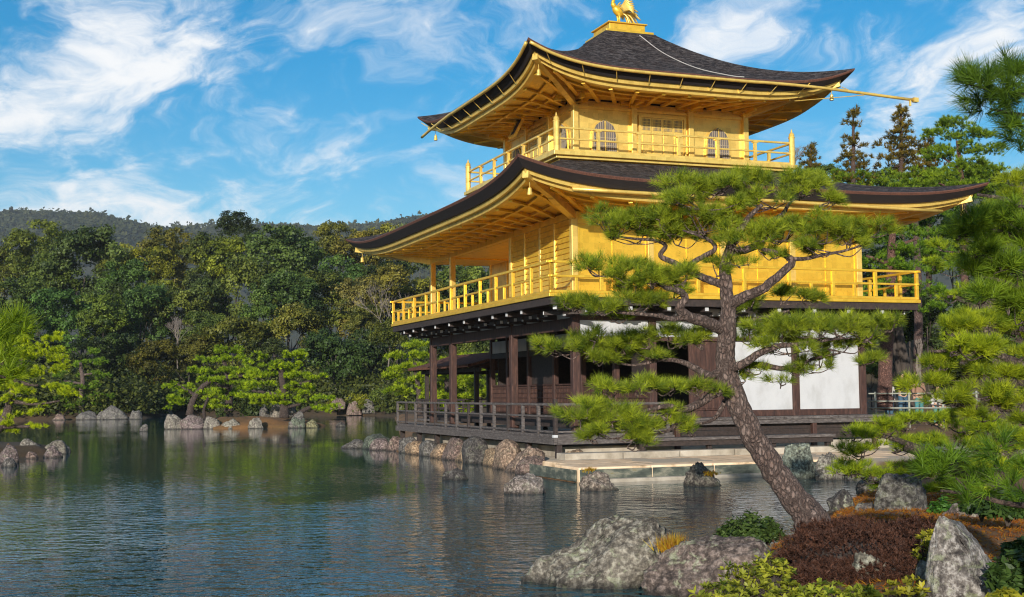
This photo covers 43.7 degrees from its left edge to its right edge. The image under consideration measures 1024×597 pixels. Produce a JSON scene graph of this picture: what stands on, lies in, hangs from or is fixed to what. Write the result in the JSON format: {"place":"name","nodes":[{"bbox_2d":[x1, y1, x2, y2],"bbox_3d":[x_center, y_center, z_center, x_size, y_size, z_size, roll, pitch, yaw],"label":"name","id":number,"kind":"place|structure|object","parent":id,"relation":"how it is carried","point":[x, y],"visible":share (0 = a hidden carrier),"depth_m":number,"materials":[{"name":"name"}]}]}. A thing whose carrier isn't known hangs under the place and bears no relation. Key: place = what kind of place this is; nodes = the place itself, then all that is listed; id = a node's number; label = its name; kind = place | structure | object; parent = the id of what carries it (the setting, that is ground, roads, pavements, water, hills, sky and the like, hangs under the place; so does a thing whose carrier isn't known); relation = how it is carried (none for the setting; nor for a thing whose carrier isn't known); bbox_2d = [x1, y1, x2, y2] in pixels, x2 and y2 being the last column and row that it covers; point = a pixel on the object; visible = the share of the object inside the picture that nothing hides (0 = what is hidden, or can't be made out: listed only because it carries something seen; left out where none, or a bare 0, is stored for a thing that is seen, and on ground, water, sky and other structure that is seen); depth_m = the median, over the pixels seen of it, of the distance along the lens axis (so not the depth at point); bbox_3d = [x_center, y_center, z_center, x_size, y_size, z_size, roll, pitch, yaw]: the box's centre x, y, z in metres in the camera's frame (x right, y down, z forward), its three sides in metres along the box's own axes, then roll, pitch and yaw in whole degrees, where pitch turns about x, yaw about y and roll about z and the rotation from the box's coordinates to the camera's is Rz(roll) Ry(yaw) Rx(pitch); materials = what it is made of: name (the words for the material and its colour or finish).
{"place":"outdoors","nodes":[
{"label":"outdoors","id":0,"kind":"place"},
{"bbox_2d":[213,416,324,428],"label":"shore bank","id":1,"kind":"structure","parent":0,"point":[267,422],"depth_m":72.72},
{"bbox_2d":[161,365,221,414],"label":"pine tree","id":2,"kind":"object","parent":1,"relation":"on","point":[182,389],"visible":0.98,"depth_m":73.23,"materials":[{"name":"green plant"}]},
{"bbox_2d":[194,387,232,419],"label":"pine tree","id":3,"kind":"object","parent":1,"relation":"on","point":[214,404],"visible":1,"depth_m":72.02,"materials":[{"name":"green plant"}]},
{"bbox_2d":[192,344,264,410],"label":"pine tree","id":4,"kind":"object","parent":1,"relation":"on","point":[226,389],"visible":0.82,"depth_m":76.14,"materials":[{"name":"green plant"}]},
{"bbox_2d":[228,348,328,417],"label":"pine tree","id":5,"kind":"object","parent":1,"relation":"on","point":[282,395],"visible":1,"depth_m":73.15,"materials":[{"name":"green plant"}]},
{"bbox_2d":[292,393,342,415],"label":"pine tree","id":6,"kind":"object","parent":1,"relation":"on","point":[317,406],"visible":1,"depth_m":72.68,"materials":[{"name":"green plant"}]},
{"bbox_2d":[0,415,858,596],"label":"pond water","id":7,"kind":"structure","parent":0,"point":[117,508],"depth_m":20.09,"materials":[{"name":"teal liquid"}]},
{"bbox_2d":[0,331,81,434],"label":"pine tree","id":8,"kind":"object","parent":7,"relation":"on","point":[6,419],"visible":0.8,"depth_m":46.80,"materials":[{"name":"green plant"}]},
{"bbox_2d":[504,473,545,493],"bbox_3d":[0.238,3.550,23.978,0.793,0.525,0.578,-1,-4,0],"label":"rock","id":9,"kind":"object","parent":7,"relation":"in","point":[527,483],"visible":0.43,"depth_m":23.78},
{"bbox_2d":[579,471,618,490],"bbox_3d":[1.687,3.579,24.542,0.796,0.515,0.464,-1,-4,0],"label":"rock","id":10,"kind":"object","parent":7,"relation":"in","point":[597,481],"visible":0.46,"depth_m":24.49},
{"bbox_2d":[521,514,680,589],"bbox_3d":[0.929,2.628,12.755,1.735,0.914,1.044,-1,-4,0],"label":"rock","id":11,"kind":"object","parent":7,"relation":"in","point":[615,552],"visible":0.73,"depth_m":12.45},
{"bbox_2d":[683,462,720,486],"bbox_3d":[3.821,3.583,25.391,0.804,0.669,0.625,-1,-4,0],"label":"rock","id":12,"kind":"object","parent":7,"relation":"in","point":[695,477],"visible":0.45,"depth_m":25.30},
{"bbox_2d":[640,535,771,596],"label":"rock","id":13,"kind":"object","parent":7,"relation":"in","point":[681,568],"visible":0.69,"depth_m":11.86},
{"bbox_2d":[782,442,814,478],"bbox_3d":[6.122,3.597,27.184,0.768,1.058,0.596,-1,-4,0],"label":"rock","id":14,"kind":"object","parent":7,"relation":"in","point":[798,461],"visible":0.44,"depth_m":27.06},
{"bbox_2d":[815,452,844,480],"bbox_3d":[6.715,3.623,26.774,0.738,0.801,0.573,-1,-4,0],"label":"rock","id":15,"kind":"object","parent":7,"relation":"in","point":[829,458],"visible":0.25,"depth_m":26.64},
{"bbox_2d":[922,516,991,596],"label":"rock","id":16,"kind":"object","parent":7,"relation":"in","point":[958,559],"visible":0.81,"depth_m":8.75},
{"bbox_2d":[0,180,1021,346],"bbox_3d":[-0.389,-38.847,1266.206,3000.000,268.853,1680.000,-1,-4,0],"label":"hills","id":17,"kind":"structure","parent":0,"point":[944,280],"depth_m":953.52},
{"bbox_2d":[0,167,1022,344],"bbox_3d":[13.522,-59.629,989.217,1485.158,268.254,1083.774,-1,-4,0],"label":"hillside wood","id":18,"kind":"object","parent":17,"relation":"on","point":[10,216],"visible":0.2,"depth_m":1326.75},
{"bbox_2d":[0,316,1023,596],"bbox_3d":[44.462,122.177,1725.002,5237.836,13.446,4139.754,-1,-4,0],"label":"ground","id":19,"kind":"structure","parent":0,"point":[870,382],"depth_m":43.09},
{"bbox_2d":[0,246,35,312],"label":"tree","id":20,"kind":"object","parent":19,"relation":"on","point":[6,270],"visible":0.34,"depth_m":159.54,"materials":[{"name":"green plant"}]},
{"bbox_2d":[0,297,47,390],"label":"pine tree","id":21,"kind":"object","parent":19,"relation":"on","point":[7,359],"visible":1,"depth_m":3.49,"materials":[{"name":"green plant"}]},
{"bbox_2d":[0,275,64,336],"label":"tree","id":22,"kind":"object","parent":19,"relation":"on","point":[31,285],"visible":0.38,"depth_m":137.17,"materials":[{"name":"green plant"}]},
{"bbox_2d":[0,219,71,340],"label":"tree","id":23,"kind":"object","parent":19,"relation":"on","point":[20,239],"visible":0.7,"depth_m":157.24,"materials":[{"name":"green plant"}]},
{"bbox_2d":[24,249,85,333],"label":"tree","id":24,"kind":"object","parent":19,"relation":"on","point":[34,268],"visible":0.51,"depth_m":149.31,"materials":[{"name":"green plant"}]},
{"bbox_2d":[22,287,105,362],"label":"tree","id":25,"kind":"object","parent":19,"relation":"on","point":[44,298],"visible":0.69,"depth_m":132.97,"materials":[{"name":"green plant"}]},
{"bbox_2d":[48,346,114,411],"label":"pine tree","id":26,"kind":"object","parent":19,"relation":"on","point":[81,383],"visible":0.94,"depth_m":105.65,"materials":[{"name":"green plant"}]},
{"bbox_2d":[38,224,129,354],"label":"tree","id":27,"kind":"object","parent":19,"relation":"on","point":[79,242],"visible":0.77,"depth_m":149.64,"materials":[{"name":"green plant"}]},
{"bbox_2d":[64,338,127,382],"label":"tree","id":28,"kind":"object","parent":19,"relation":"on","point":[78,344],"visible":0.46,"depth_m":117.03,"materials":[{"name":"green plant"}]},
{"bbox_2d":[75,291,131,340],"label":"tree","id":29,"kind":"object","parent":19,"relation":"on","point":[105,318],"visible":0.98,"depth_m":131.09,"materials":[{"name":"green plant"}]},
{"bbox_2d":[79,281,139,355],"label":"tree","id":30,"kind":"object","parent":19,"relation":"on","point":[116,287],"visible":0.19,"depth_m":139.74,"materials":[{"name":"green plant"}]},
{"bbox_2d":[94,258,153,324],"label":"tree","id":31,"kind":"object","parent":19,"relation":"on","point":[133,272],"visible":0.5,"depth_m":146.79,"materials":[{"name":"green plant"}]},
{"bbox_2d":[92,332,156,381],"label":"tree","id":32,"kind":"object","parent":19,"relation":"on","point":[122,346],"visible":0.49,"depth_m":119.00,"materials":[{"name":"green plant"}]},
{"bbox_2d":[110,282,173,340],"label":"tree","id":33,"kind":"object","parent":19,"relation":"on","point":[144,299],"visible":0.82,"depth_m":135.68,"materials":[{"name":"green plant"}]},
{"bbox_2d":[115,245,181,351],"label":"tree","id":34,"kind":"object","parent":19,"relation":"on","point":[155,254],"visible":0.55,"depth_m":155.36,"materials":[{"name":"green plant"}]},
{"bbox_2d":[125,338,190,388],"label":"tree","id":35,"kind":"object","parent":19,"relation":"on","point":[154,349],"visible":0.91,"depth_m":119.11,"materials":[{"name":"green plant"}]},
{"bbox_2d":[136,226,204,337],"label":"tree","id":36,"kind":"object","parent":19,"relation":"on","point":[169,239],"visible":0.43,"depth_m":159.81,"materials":[{"name":"green plant"}]},
{"bbox_2d":[143,288,219,342],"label":"tree","id":37,"kind":"object","parent":19,"relation":"on","point":[180,296],"visible":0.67,"depth_m":139.19,"materials":[{"name":"green plant"}]},
{"bbox_2d":[164,333,214,386],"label":"tree","id":38,"kind":"object","parent":19,"relation":"on","point":[190,348],"visible":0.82,"depth_m":120.89,"materials":[{"name":"green plant"}]},
{"bbox_2d":[174,231,229,290],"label":"tree","id":39,"kind":"object","parent":19,"relation":"on","point":[198,240],"visible":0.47,"depth_m":151.25,"materials":[{"name":"green plant"}]},
{"bbox_2d":[176,311,228,374],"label":"tree","id":40,"kind":"object","parent":19,"relation":"on","point":[209,319],"visible":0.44,"depth_m":129.36,"materials":[{"name":"green plant"}]},
{"bbox_2d":[181,277,235,365],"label":"tree","id":41,"kind":"object","parent":19,"relation":"on","point":[207,285],"visible":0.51,"depth_m":140.97,"materials":[{"name":"green plant"}]},
{"bbox_2d":[189,235,253,354],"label":"tree","id":42,"kind":"object","parent":19,"relation":"on","point":[217,262],"visible":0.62,"depth_m":149.35,"materials":[{"name":"green plant"}]},
{"bbox_2d":[197,315,269,389],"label":"tree","id":43,"kind":"object","parent":19,"relation":"on","point":[246,330],"visible":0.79,"depth_m":121.44,"materials":[{"name":"green plant"}]},
{"bbox_2d":[214,210,260,354],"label":"tree","id":44,"kind":"object","parent":19,"relation":"on","point":[225,223],"visible":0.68,"depth_m":166.42,"materials":[{"name":"green plant"}]},
{"bbox_2d":[215,383,276,415],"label":"bush","id":45,"kind":"object","parent":19,"relation":"on","point":[251,408],"visible":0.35,"depth_m":116.13,"materials":[{"name":"green plant"}]},
{"bbox_2d":[0,333,497,416],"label":"undergrowth","id":46,"kind":"object","parent":19,"relation":"on","point":[140,394],"visible":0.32,"depth_m":111.59,"materials":[{"name":"green plant"}]},
{"bbox_2d":[220,254,289,345],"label":"tree","id":47,"kind":"object","parent":19,"relation":"on","point":[245,270],"visible":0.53,"depth_m":138.60,"materials":[{"name":"green plant"}]},
{"bbox_2d":[236,303,279,373],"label":"tree","id":48,"kind":"object","parent":19,"relation":"on","point":[262,311],"visible":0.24,"depth_m":127.73,"materials":[{"name":"green plant"}]},
{"bbox_2d":[240,337,288,381],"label":"tree","id":49,"kind":"object","parent":19,"relation":"on","point":[269,347],"visible":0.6,"depth_m":118.61,"materials":[{"name":"green plant"}]},
{"bbox_2d":[231,224,319,358],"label":"tree","id":50,"kind":"object","parent":19,"relation":"on","point":[278,249],"visible":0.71,"depth_m":150.25,"materials":[{"name":"green plant"}]},
{"bbox_2d":[246,269,323,361],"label":"tree","id":51,"kind":"object","parent":19,"relation":"on","point":[279,283],"visible":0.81,"depth_m":134.94,"materials":[{"name":"green plant"}]},
{"bbox_2d":[259,301,330,377],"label":"tree","id":52,"kind":"object","parent":19,"relation":"on","point":[295,316],"visible":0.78,"depth_m":124.83,"materials":[{"name":"green plant"}]},
{"bbox_2d":[291,269,353,361],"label":"tree","id":53,"kind":"object","parent":19,"relation":"on","point":[323,280],"visible":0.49,"depth_m":139.06,"materials":[{"name":"green plant"}]},
{"bbox_2d":[312,219,356,332],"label":"tree","id":54,"kind":"object","parent":19,"relation":"on","point":[327,239],"visible":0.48,"depth_m":163.76,"materials":[{"name":"green plant"}]},
{"bbox_2d":[298,327,377,392],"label":"tree","id":55,"kind":"object","parent":19,"relation":"on","point":[319,343],"visible":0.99,"depth_m":114.90,"materials":[{"name":"green plant"}]},
{"bbox_2d":[314,254,367,340],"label":"tree","id":56,"kind":"object","parent":19,"relation":"on","point":[356,270],"visible":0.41,"depth_m":152.19,"materials":[{"name":"green plant"}]},
{"bbox_2d":[329,277,391,341],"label":"tree","id":57,"kind":"object","parent":19,"relation":"on","point":[358,286],"visible":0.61,"depth_m":137.16,"materials":[{"name":"green plant"}]},
{"bbox_2d":[339,304,383,368],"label":"tree","id":58,"kind":"object","parent":19,"relation":"on","point":[357,318],"visible":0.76,"depth_m":127.17,"materials":[{"name":"green plant"}]},
{"bbox_2d":[329,229,396,338],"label":"tree","id":59,"kind":"object","parent":19,"relation":"on","point":[342,248],"visible":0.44,"depth_m":159.52,"materials":[{"name":"green plant"}]},
{"bbox_2d":[348,327,395,375],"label":"tree","id":60,"kind":"object","parent":19,"relation":"on","point":[381,352],"visible":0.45,"depth_m":116.89,"materials":[{"name":"green plant"}]},
{"bbox_2d":[354,262,413,339],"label":"tree","id":61,"kind":"object","parent":19,"relation":"on","point":[396,274],"visible":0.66,"depth_m":140.91,"materials":[{"name":"green plant"}]},
{"bbox_2d":[367,317,416,372],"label":"tree","id":62,"kind":"object","parent":19,"relation":"on","point":[387,335],"visible":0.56,"depth_m":111.34,"materials":[{"name":"green plant"}]},
{"bbox_2d":[381,338,444,414],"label":"pine tree","id":63,"kind":"object","parent":19,"relation":"on","point":[414,378],"visible":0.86,"depth_m":65.70,"materials":[{"name":"green plant"}]},
{"bbox_2d":[391,276,446,340],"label":"tree","id":64,"kind":"object","parent":19,"relation":"on","point":[423,285],"visible":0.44,"depth_m":145.19,"materials":[{"name":"green plant"}]},
{"bbox_2d":[421,355,473,413],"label":"pine tree","id":65,"kind":"object","parent":19,"relation":"on","point":[445,378],"visible":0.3,"depth_m":69.67,"materials":[{"name":"green plant"}]},
{"bbox_2d":[420,265,488,310],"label":"tree","id":66,"kind":"object","parent":19,"relation":"on","point":[467,273],"visible":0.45,"depth_m":148.26,"materials":[{"name":"green plant"}]},
{"bbox_2d":[461,436,487,463],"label":"rock","id":67,"kind":"object","parent":19,"relation":"on","point":[474,448],"visible":0.51,"depth_m":33.96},
{"bbox_2d":[457,350,497,411],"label":"pine tree","id":68,"kind":"object","parent":19,"relation":"on","point":[482,392],"visible":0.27,"depth_m":71.69,"materials":[{"name":"green plant"}]},
{"bbox_2d":[408,352,547,429],"bbox_3d":[-1.166,3.966,47.622,3.500,3.860,7.400,1,-4,-21],"label":"fishing porch","id":69,"kind":"object","parent":19,"relation":"on","point":[473,364],"visible":0.48,"depth_m":48.00,"materials":[{"name":"brown"}]},
{"bbox_2d":[492,439,520,469],"bbox_3d":[-0.091,4.037,31.834,0.682,1.068,1.232,1,-4,-21],"label":"rock","id":70,"kind":"object","parent":19,"relation":"on","point":[507,451],"visible":0.36,"depth_m":31.46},
{"bbox_2d":[345,20,988,458],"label":"golden pavilion","id":71,"kind":"structure","parent":19,"relation":"on","point":[619,114],"depth_m":34.95,"materials":[{"name":"paint"}]},
{"bbox_2d":[591,119,617,151],"bbox_3d":[2.637,-4.588,36.255,0.839,1.026,0.085,1,-4,-21],"label":"bell window","id":72,"kind":"structure","parent":71,"relation":"in","point":[611,136],"depth_m":36.24,"materials":[{"name":"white metal"}]},
{"bbox_2d":[611,0,640,22],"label":"phoenix statue","id":73,"kind":"object","parent":71,"relation":"on","point":[628,10],"visible":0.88,"depth_m":39.72,"materials":[{"name":"gold metal"}]},
{"bbox_2d":[638,115,686,155],"bbox_3d":[4.346,-4.644,36.910,1.520,1.240,0.075,1,-4,-21],"label":"panelled door","id":74,"kind":"structure","parent":71,"relation":"in","point":[646,123],"depth_m":36.89,"materials":[{"name":"gold metal"}]},
{"bbox_2d":[688,342,705,410],"bbox_3d":[4.791,2.011,33.087,0.470,1.780,0.065,1,-4,-21],"label":"door panel","id":75,"kind":"structure","parent":71,"relation":"in","point":[696,356],"depth_m":33.06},
{"bbox_2d":[704,342,721,409],"bbox_3d":[5.238,2.019,33.256,0.470,1.780,0.065,1,-4,-21],"label":"door panel","id":76,"kind":"structure","parent":71,"relation":"in","point":[710,347],"depth_m":33.22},
{"bbox_2d":[705,127,730,158],"bbox_3d":[6.067,-4.527,37.550,0.839,1.026,0.085,1,-4,-21],"label":"bell window","id":77,"kind":"structure","parent":71,"relation":"in","point":[717,132],"depth_m":37.53,"materials":[{"name":"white metal"}]},
{"bbox_2d":[557,445,838,459],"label":"stone kerb","id":78,"kind":"structure","parent":19,"relation":"on","point":[652,453],"depth_m":30.44,"materials":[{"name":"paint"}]},
{"bbox_2d":[526,162,906,529],"bbox_3d":[2.096,0.475,13.067,3.952,3.886,1.797,-1,-4,0],"label":"pine tree","id":79,"kind":"object","parent":19,"relation":"on","point":[798,502],"visible":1,"depth_m":12.97,"materials":[{"name":"green plant"}]},
{"bbox_2d":[529,450,913,482],"bbox_3d":[5.377,4.090,29.389,9.584,0.822,3.020,1,-4,-21],"label":"stone landing","id":80,"kind":"object","parent":19,"relation":"on","point":[726,466],"visible":0.42,"depth_m":27.65,"materials":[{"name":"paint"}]},
{"bbox_2d":[713,508,787,547],"bbox_3d":[2.471,2.379,13.161,0.801,0.447,0.529,-1,-4,0],"label":"bush","id":81,"kind":"object","parent":19,"relation":"on","point":[767,530],"visible":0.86,"depth_m":13.12,"materials":[{"name":"green plant"}]},
{"bbox_2d":[688,549,819,596],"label":"azalea bush","id":82,"kind":"object","parent":19,"relation":"on","point":[765,573],"visible":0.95,"depth_m":8.81,"materials":[{"name":"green plant"}]},
{"bbox_2d":[787,577,883,596],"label":"azalea bush","id":83,"kind":"object","parent":19,"relation":"on","point":[860,590],"visible":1,"depth_m":8.31,"materials":[{"name":"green plant"}]},
{"bbox_2d":[826,489,854,511],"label":"rock","id":84,"kind":"object","parent":19,"relation":"on","point":[839,500],"visible":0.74,"depth_m":17.03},
{"bbox_2d":[832,103,878,185],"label":"cedar tree","id":85,"kind":"object","parent":19,"relation":"on","point":[852,156],"visible":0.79,"depth_m":78.79,"materials":[{"name":"plant"}]},
{"bbox_2d":[767,511,969,587],"bbox_3d":[3.063,2.222,11.364,2.029,0.721,3.500,-1,-4,0],"label":"heather mound","id":86,"kind":"object","parent":19,"relation":"on","point":[832,550],"visible":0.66,"depth_m":10.50,"materials":[{"name":"brown plant"}]},
{"bbox_2d":[802,164,957,380],"bbox_3d":[16.099,-0.705,55.175,7.305,10.293,2.031,-1,-4,0],"label":"pine tree","id":87,"kind":"object","parent":19,"relation":"on","point":[918,316],"visible":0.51,"depth_m":55.14,"materials":[{"name":"green plant"}]},
{"bbox_2d":[862,246,913,335],"bbox_3d":[17.985,1.518,61.943,3.799,8.365,3.156,-4,-6,42],"label":"tree","id":88,"kind":"object","parent":19,"relation":"on","point":[874,252],"visible":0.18,"depth_m":61.64,"materials":[{"name":"green plant"}]},
{"bbox_2d":[769,491,1023,596],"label":"ground litter","id":89,"kind":"object","parent":19,"relation":"on","point":[886,516],"visible":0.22,"depth_m":13.54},
{"bbox_2d":[867,103,931,295],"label":"cedar tree","id":90,"kind":"object","parent":19,"relation":"on","point":[902,154],"visible":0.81,"depth_m":82.66,"materials":[{"name":"plant"}]},
{"bbox_2d":[874,473,926,510],"bbox_3d":[4.735,2.534,15.589,0.666,0.829,0.452,-1,-4,0],"label":"rock","id":91,"kind":"object","parent":19,"relation":"on","point":[896,490],"visible":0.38,"depth_m":15.45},
{"bbox_2d":[895,277,914,412],"bbox_3d":[15.995,1.599,52.041,0.772,6.316,0.572,-2,-5,22],"label":"bare tree","id":92,"kind":"object","parent":19,"relation":"on","point":[902,349],"visible":0.41,"depth_m":51.81,"materials":[{"name":"brown plant"}]},
{"bbox_2d":[883,527,933,596],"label":"azalea bush","id":93,"kind":"object","parent":19,"relation":"on","point":[924,537],"visible":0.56,"depth_m":8.88,"materials":[{"name":"yellow plant"}]},
{"bbox_2d":[862,209,964,410],"bbox_3d":[14.112,0.010,46.111,4.725,8.042,2.398,-1,-4,0],"label":"pine tree","id":94,"kind":"object","parent":19,"relation":"on","point":[885,378],"visible":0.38,"depth_m":45.92,"materials":[{"name":"green plant"}]},
{"bbox_2d":[824,406,1023,496],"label":"pine tree","id":95,"kind":"object","parent":19,"relation":"on","point":[854,467],"visible":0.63,"depth_m":17.83,"materials":[{"name":"green plant"}]},
{"bbox_2d":[868,391,979,427],"bbox_3d":[14.671,3.946,45.355,4.000,1.295,0.115,-1,-4,0],"label":"bamboo fence","id":96,"kind":"object","parent":19,"relation":"on","point":[875,407],"visible":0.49,"depth_m":45.32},
{"bbox_2d":[902,287,951,406],"bbox_3d":[18.831,2.333,58.234,3.743,5.877,3.245,0,-4,-6],"label":"tree","id":97,"kind":"object","parent":19,"relation":"on","point":[908,330],"visible":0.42,"depth_m":57.94,"materials":[{"name":"green plant"}]},
{"bbox_2d":[896,114,1011,394],"bbox_3d":[21.175,-2.018,60.363,5.963,13.699,2.729,-1,-4,0],"label":"pine tree","id":98,"kind":"object","parent":19,"relation":"on","point":[960,164],"visible":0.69,"depth_m":60.35,"materials":[{"name":"green plant"}]},
{"bbox_2d":[892,163,1023,428],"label":"pine tree","id":99,"kind":"object","parent":19,"relation":"on","point":[998,395],"visible":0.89,"depth_m":11.90,"materials":[{"name":"green plant"}]},
{"bbox_2d":[900,415,1023,518],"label":"pine tree","id":100,"kind":"object","parent":19,"relation":"on","point":[965,493],"visible":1,"depth_m":4.55,"materials":[{"name":"green plant"}]},
{"bbox_2d":[921,204,1023,474],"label":"pine tree","id":101,"kind":"object","parent":19,"relation":"on","point":[931,261],"visible":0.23,"depth_m":24.01,"materials":[{"name":"green plant"}]},
{"bbox_2d":[931,186,1023,331],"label":"pine tree","id":102,"kind":"object","parent":19,"relation":"on","point":[977,227],"visible":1,"depth_m":6.20,"materials":[{"name":"green plant"}]},
{"bbox_2d":[940,41,1023,156],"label":"pine tree","id":103,"kind":"object","parent":19,"relation":"on","point":[971,76],"visible":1,"depth_m":4.90,"materials":[{"name":"green plant"}]},
{"bbox_2d":[957,484,1023,525],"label":"bush","id":104,"kind":"object","parent":19,"relation":"on","point":[982,511],"visible":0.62,"depth_m":11.82,"materials":[{"name":"green plant"}]},
{"bbox_2d":[981,535,1023,593],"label":"bush","id":105,"kind":"object","parent":19,"relation":"on","point":[1006,569],"visible":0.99,"depth_m":8.45,"materials":[{"name":"green plant"}]},
{"bbox_2d":[0,0,1023,227],"label":"sky","id":106,"kind":"structure","parent":0,"point":[163,112],"materials":[{"name":"blue"}]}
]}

